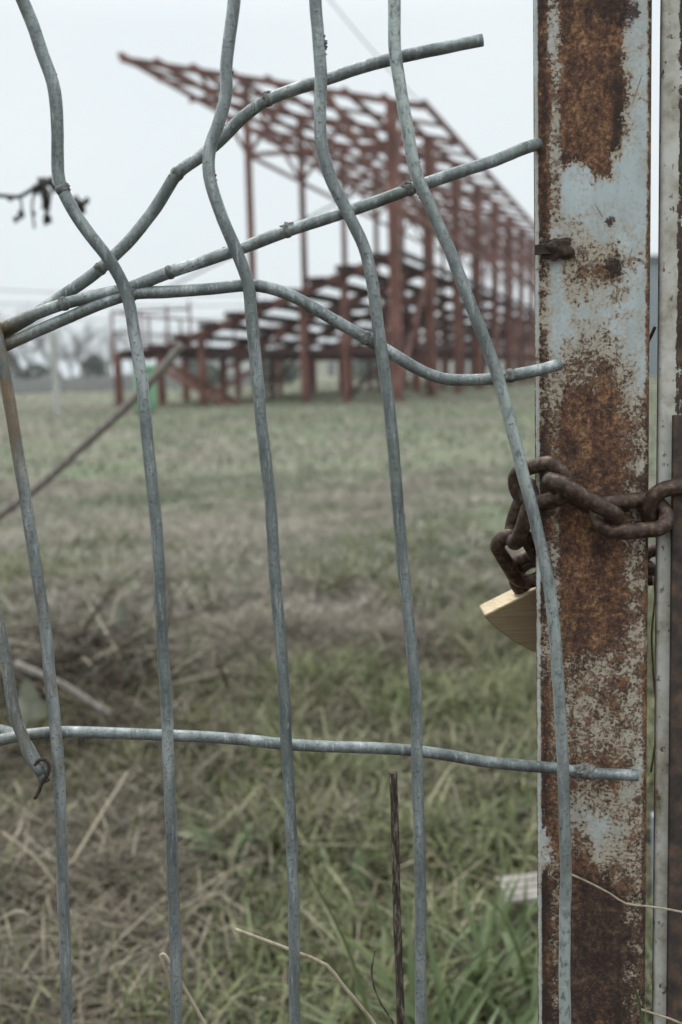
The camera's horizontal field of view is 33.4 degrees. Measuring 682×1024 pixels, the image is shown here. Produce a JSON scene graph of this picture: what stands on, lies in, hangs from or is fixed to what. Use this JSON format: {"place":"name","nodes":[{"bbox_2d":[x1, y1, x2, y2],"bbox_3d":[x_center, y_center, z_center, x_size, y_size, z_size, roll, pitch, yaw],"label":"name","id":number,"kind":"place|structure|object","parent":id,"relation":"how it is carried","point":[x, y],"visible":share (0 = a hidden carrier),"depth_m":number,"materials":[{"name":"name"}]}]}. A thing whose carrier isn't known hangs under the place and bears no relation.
{"place":"outdoors","nodes":[
{"label":"outdoors","id":0,"kind":"place"},
{"bbox_2d":[0,176,89,228],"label":"twig","id":1,"kind":"object","parent":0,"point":[40,185],"visible":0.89,"depth_m":2.23,"materials":[{"name":"grey plant"}]},
{"bbox_2d":[0,317,227,319],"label":"overhead cable","id":2,"kind":"object","parent":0,"point":[125,319],"visible":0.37,"depth_m":102.94,"materials":[{"name":"grey metal"}]},
{"bbox_2d":[0,303,243,306],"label":"overhead cable","id":3,"kind":"object","parent":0,"point":[140,306],"visible":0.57,"depth_m":104.10,"materials":[{"name":"grey metal"}]},
{"bbox_2d":[171,358,267,372],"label":"house","id":4,"kind":"structure","parent":0,"point":[245,365],"depth_m":159.72,"materials":[{"name":"paint"}]},
{"bbox_2d":[173,178,386,284],"bbox_3d":[-1.865,-8.144,33.246,6.909,3.188,0.060,-2,7,0],"label":"overhead cable","id":5,"kind":"object","parent":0,"point":[307,217],"visible":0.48,"depth_m":33.16,"materials":[{"name":"grey metal"}]},
{"bbox_2d":[0,372,656,1023],"bbox_3d":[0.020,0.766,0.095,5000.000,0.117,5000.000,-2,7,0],"label":"ground","id":6,"kind":"structure","parent":0,"point":[438,450],"depth_m":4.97,"materials":[{"name":"green plant"}]},
{"bbox_2d":[7,351,22,377],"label":"evergreen shrub","id":7,"kind":"object","parent":6,"relation":"on","point":[19,371],"visible":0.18,"depth_m":94.58,"materials":[{"name":"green plant"}]},
{"bbox_2d":[0,300,47,377],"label":"bare tree","id":8,"kind":"object","parent":6,"relation":"on","point":[14,362],"visible":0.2,"depth_m":86.97,"materials":[{"name":"grey plant"}]},
{"bbox_2d":[12,324,59,365],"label":"bare tree","id":9,"kind":"object","parent":6,"relation":"on","point":[24,351],"visible":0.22,"depth_m":128.38,"materials":[{"name":"grey plant"}]},
{"bbox_2d":[21,363,62,378],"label":"evergreen shrub","id":10,"kind":"object","parent":6,"relation":"on","point":[40,370],"visible":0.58,"depth_m":96.40,"materials":[{"name":"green plant"}]},
{"bbox_2d":[49,331,60,417],"bbox_3d":[-5.567,-2.657,22.173,0.120,1.718,0.140,-2,7,0],"label":"concrete post","id":11,"kind":"object","parent":6,"relation":"on","point":[55,373],"visible":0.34,"depth_m":22.11,"materials":[{"name":"grey concrete"}]},
{"bbox_2d":[25,326,85,368],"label":"bare tree","id":12,"kind":"object","parent":6,"relation":"on","point":[42,352],"visible":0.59,"depth_m":94.67,"materials":[{"name":"grey plant"}]},
{"bbox_2d":[43,326,95,377],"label":"bare tree","id":13,"kind":"object","parent":6,"relation":"on","point":[68,361],"visible":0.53,"depth_m":138.70,"materials":[{"name":"grey plant"}]},
{"bbox_2d":[59,320,110,377],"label":"bare tree","id":14,"kind":"object","parent":6,"relation":"on","point":[83,366],"visible":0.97,"depth_m":83.02,"materials":[{"name":"grey plant"}]},
{"bbox_2d":[0,342,185,519],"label":"leaning rod","id":15,"kind":"object","parent":6,"relation":"on","point":[84,444],"visible":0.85,"depth_m":2.59,"materials":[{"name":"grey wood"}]},
{"bbox_2d":[80,353,107,377],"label":"evergreen shrub","id":16,"kind":"object","parent":6,"relation":"on","point":[95,364],"visible":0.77,"depth_m":90.80,"materials":[{"name":"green plant"}]},
{"bbox_2d":[76,323,129,374],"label":"bare tree","id":17,"kind":"object","parent":6,"relation":"on","point":[110,357],"visible":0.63,"depth_m":103.91,"materials":[{"name":"grey plant"}]},
{"bbox_2d":[103,324,162,369],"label":"bare tree","id":18,"kind":"object","parent":6,"relation":"on","point":[124,341],"visible":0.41,"depth_m":132.94,"materials":[{"name":"grey plant"}]},
{"bbox_2d":[0,369,268,394],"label":"board fence","id":19,"kind":"object","parent":6,"relation":"on","point":[81,383],"visible":0.44,"depth_m":63.24,"materials":[{"name":"grey wood"}]},
{"bbox_2d":[0,569,276,756],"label":"brush heap","id":20,"kind":"object","parent":6,"relation":"on","point":[100,634],"visible":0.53,"depth_m":2.73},
{"bbox_2d":[36,618,60,646],"bbox_3d":[-0.764,0.312,2.977,0.062,0.087,0.040,-4,8,-20],"label":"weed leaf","id":21,"kind":"object","parent":20,"relation":"on","point":[52,620],"visible":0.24,"depth_m":2.97,"materials":[{"name":"green plant"}]},
{"bbox_2d":[13,660,110,717],"bbox_3d":[-0.583,0.371,2.379,0.205,0.125,0.019,-1,7,5],"label":"dry stick","id":22,"kind":"object","parent":20,"relation":"on","point":[94,705],"visible":0.85,"depth_m":2.37,"materials":[{"name":"grey wood"}]},
{"bbox_2d":[114,601,140,634],"bbox_3d":[-0.577,0.292,3.060,0.077,0.097,0.046,-2,7,0],"label":"weed leaf","id":23,"kind":"object","parent":20,"relation":"on","point":[124,611],"visible":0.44,"depth_m":3.07,"materials":[{"name":"plant"}]},
{"bbox_2d":[132,364,156,412],"bbox_3d":[-3.932,-2.475,22.857,0.493,0.965,0.493,-2,7,0],"label":"green bin","id":24,"kind":"object","parent":6,"relation":"on","point":[150,368],"visible":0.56,"depth_m":22.75,"materials":[{"name":"plastic"}]},
{"bbox_2d":[143,324,195,370],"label":"bare tree","id":25,"kind":"object","parent":6,"relation":"on","point":[165,342],"visible":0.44,"depth_m":99.16,"materials":[{"name":"grey plant"}]},
{"bbox_2d":[159,952,205,1023],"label":"folded stem","id":26,"kind":"object","parent":6,"relation":"on","point":[162,956],"visible":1,"depth_m":0.53,"materials":[{"name":"plant"}]},
{"bbox_2d":[176,360,219,384],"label":"evergreen shrub","id":27,"kind":"object","parent":6,"relation":"on","point":[212,370],"visible":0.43,"depth_m":69.00,"materials":[{"name":"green plant"}]},
{"bbox_2d":[1,525,536,918],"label":"weeds","id":28,"kind":"object","parent":6,"relation":"on","point":[210,838],"visible":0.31,"depth_m":1.88,"materials":[{"name":"green plant"}]},
{"bbox_2d":[264,360,300,384],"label":"evergreen shrub","id":29,"kind":"object","parent":6,"relation":"on","point":[293,375],"visible":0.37,"depth_m":72.86,"materials":[{"name":"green plant"}]},
{"bbox_2d":[266,313,309,348],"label":"bare tree","id":30,"kind":"object","parent":6,"relation":"on","point":[274,345],"visible":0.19,"depth_m":118.37,"materials":[{"name":"grey plant"}]},
{"bbox_2d":[235,928,375,1023],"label":"kinked straw","id":31,"kind":"object","parent":6,"relation":"on","point":[340,982],"visible":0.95,"depth_m":0.55,"materials":[{"name":"beige plant"}]},
{"bbox_2d":[110,52,534,406],"bbox_3d":[4.944,-10.037,51.609,8.061,8.563,53.365,0,7,16],"label":"grandstand","id":32,"kind":"object","parent":6,"relation":"on","point":[344,351],"visible":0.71,"depth_m":30.93,"materials":[{"name":"red metal"}]},
{"bbox_2d":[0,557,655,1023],"bbox_3d":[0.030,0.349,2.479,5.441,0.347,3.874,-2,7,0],"label":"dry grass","id":33,"kind":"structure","parent":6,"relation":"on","point":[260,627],"depth_m":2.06,"materials":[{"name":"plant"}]},
{"bbox_2d":[0,910,29,920],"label":"dry stick","id":34,"kind":"object","parent":33,"relation":"on","point":[14,912],"visible":1,"depth_m":1.43,"materials":[{"name":"plant"}]},
{"bbox_2d":[1,831,56,887],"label":"dry stick","id":35,"kind":"object","parent":33,"relation":"on","point":[33,856],"visible":0.87,"depth_m":1.60,"materials":[{"name":"plant"}]},
{"bbox_2d":[18,679,46,723],"bbox_3d":[-0.629,0.384,2.282,0.065,0.092,0.044,1,8,20],"label":"weed leaf","id":36,"kind":"object","parent":33,"relation":"on","point":[33,705],"visible":0.8,"depth_m":2.29,"materials":[{"name":"green plant"}]},
{"bbox_2d":[70,771,128,864],"bbox_3d":[-0.385,0.488,1.837,0.007,0.044,0.280,-1,7,7],"label":"dry stick","id":37,"kind":"object","parent":33,"relation":"on","point":[96,821],"visible":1,"depth_m":1.81,"materials":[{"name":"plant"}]},
{"bbox_2d":[497,872,536,904],"bbox_3d":[0.279,0.505,1.544,0.126,0.017,0.080,-2,7,0],"label":"board scrap","id":38,"kind":"object","parent":33,"relation":"on","point":[518,896],"visible":0.21,"depth_m":1.54,"materials":[{"name":"white wood"}]},
{"bbox_2d":[300,857,371,1023],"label":"grass blade","id":39,"kind":"object","parent":6,"relation":"on","point":[362,991],"visible":0.94,"depth_m":0.85,"materials":[{"name":"green plant"}]},
{"bbox_2d":[353,359,390,381],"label":"evergreen shrub","id":40,"kind":"object","parent":6,"relation":"on","point":[361,368],"visible":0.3,"depth_m":78.78,"materials":[{"name":"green plant"}]},
{"bbox_2d":[371,950,394,1023],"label":"curled twig","id":41,"kind":"object","parent":6,"relation":"on","point":[385,1010],"visible":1,"depth_m":0.56,"materials":[{"name":"brown plant"}]},
{"bbox_2d":[389,771,404,1023],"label":"weed stalk","id":42,"kind":"object","parent":6,"relation":"on","point":[398,952],"visible":1,"depth_m":0.54,"materials":[{"name":"brown plant"}]},
{"bbox_2d":[427,937,502,1023],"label":"grass blade","id":43,"kind":"object","parent":6,"relation":"on","point":[433,1007],"visible":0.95,"depth_m":0.90,"materials":[{"name":"green plant"}]},
{"bbox_2d":[438,963,530,1023],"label":"grass blade","id":44,"kind":"object","parent":6,"relation":"on","point":[449,1010],"visible":1,"depth_m":0.96,"materials":[{"name":"green plant"}]},
{"bbox_2d":[533,0,651,1023],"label":"gate post","id":45,"kind":"object","parent":6,"relation":"on","point":[592,63],"visible":0.99,"depth_m":0.51,"materials":[{"name":"brown metal"}]},
{"bbox_2d":[0,0,638,1023],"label":"wire fence panel","id":46,"kind":"object","parent":45,"relation":"attached to","point":[124,292],"visible":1,"depth_m":0.49,"materials":[{"name":"grey metal"}]},
{"bbox_2d":[490,455,681,593],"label":"chain","id":47,"kind":"object","parent":45,"relation":"attached to","point":[605,512],"visible":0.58,"depth_m":0.51,"materials":[{"name":"brown metal"}]},
{"bbox_2d":[479,564,535,651],"bbox_3d":[0.100,0.046,0.576,0.059,0.050,0.019,-2,7,0],"label":"padlock","id":48,"kind":"object","parent":47,"relation":"hanging from","point":[511,614],"visible":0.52,"depth_m":0.57,"materials":[{"name":"gold metal"}]},
{"bbox_2d":[650,577,654,772],"bbox_3d":[0.154,0.081,0.560,0.004,0.099,0.001,-2,7,0],"label":"hanging thread","id":49,"kind":"object","parent":45,"relation":"hanging from","point":[652,661],"visible":0.66,"depth_m":0.56,"materials":[{"name":"fabric"}]},
{"bbox_2d":[649,326,656,341],"bbox_3d":[0.151,-0.087,0.554,0.005,0.008,0.002,-2,7,0],"label":"fine wire","id":50,"kind":"object","parent":45,"relation":"attached to","point":[652,332],"visible":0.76,"depth_m":0.55,"materials":[{"name":"black metal"}]},
{"bbox_2d":[652,0,681,1023],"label":"gate leaf","id":51,"kind":"object","parent":45,"relation":"attached to","point":[667,938],"visible":0.97,"depth_m":0.52,"materials":[{"name":"paint"}]},
{"bbox_2d":[572,874,681,912],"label":"straw strand","id":52,"kind":"object","parent":6,"relation":"on","point":[618,899],"visible":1,"depth_m":0.52},
{"bbox_2d":[630,975,644,1023],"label":"grass blade","id":53,"kind":"object","parent":6,"relation":"part of","point":[641,1012],"visible":1,"depth_m":0.53,"materials":[{"name":"green plant"}]},
{"bbox_2d":[651,813,653,892],"bbox_3d":[0.344,0.454,1.241,0.007,0.279,0.064,1,8,22],"label":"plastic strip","id":54,"kind":"object","parent":6,"relation":"on","point":[652,823],"visible":0.22,"depth_m":1.21,"materials":[{"name":"white plastic"}]},
{"bbox_2d":[649,255,657,375],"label":"hall","id":55,"kind":"structure","parent":6,"relation":"on","point":[653,312],"depth_m":65.13,"materials":[{"name":"white paint"}]},
{"bbox_2d":[641,1008,681,1023],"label":"bent straw","id":56,"kind":"object","parent":6,"relation":"on","point":[662,1016],"visible":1,"depth_m":0.53,"materials":[{"name":"beige plant"}]},
{"bbox_2d":[0,375,656,630],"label":"pasture grass","id":57,"kind":"structure","parent":0,"point":[287,479],"depth_m":8.63,"materials":[{"name":"green plant"}]},
{"bbox_2d":[0,0,659,378],"label":"sky","id":58,"kind":"structure","parent":0,"point":[125,129],"materials":[{"name":"white"}]},
{"bbox_2d":[287,360,376,376],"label":"house","id":59,"kind":"structure","parent":0,"point":[327,368],"depth_m":169.50,"materials":[{"name":"beige paint"}]},
{"bbox_2d":[328,362,334,376],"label":"door","id":60,"kind":"structure","parent":59,"relation":"in","point":[331,373],"depth_m":169.40,"materials":[{"name":"grey"}]},
{"bbox_2d":[330,0,421,104],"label":"overhead cable","id":61,"kind":"object","parent":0,"point":[368,46],"visible":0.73,"depth_m":24.30,"materials":[{"name":"grey metal"}]},
{"bbox_2d":[409,345,503,373],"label":"house","id":62,"kind":"structure","parent":0,"point":[467,362],"depth_m":174.30,"materials":[{"name":"paint"}]},
{"bbox_2d":[266,828,652,1023],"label":"fresh grass","id":63,"kind":"structure","parent":0,"point":[472,972],"depth_m":1.31,"materials":[{"name":"green plant"}]},
{"bbox_2d":[514,344,528,368],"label":"house","id":64,"kind":"structure","parent":0,"point":[527,353],"depth_m":194.65,"materials":[{"name":"beige paint"}]}
]}

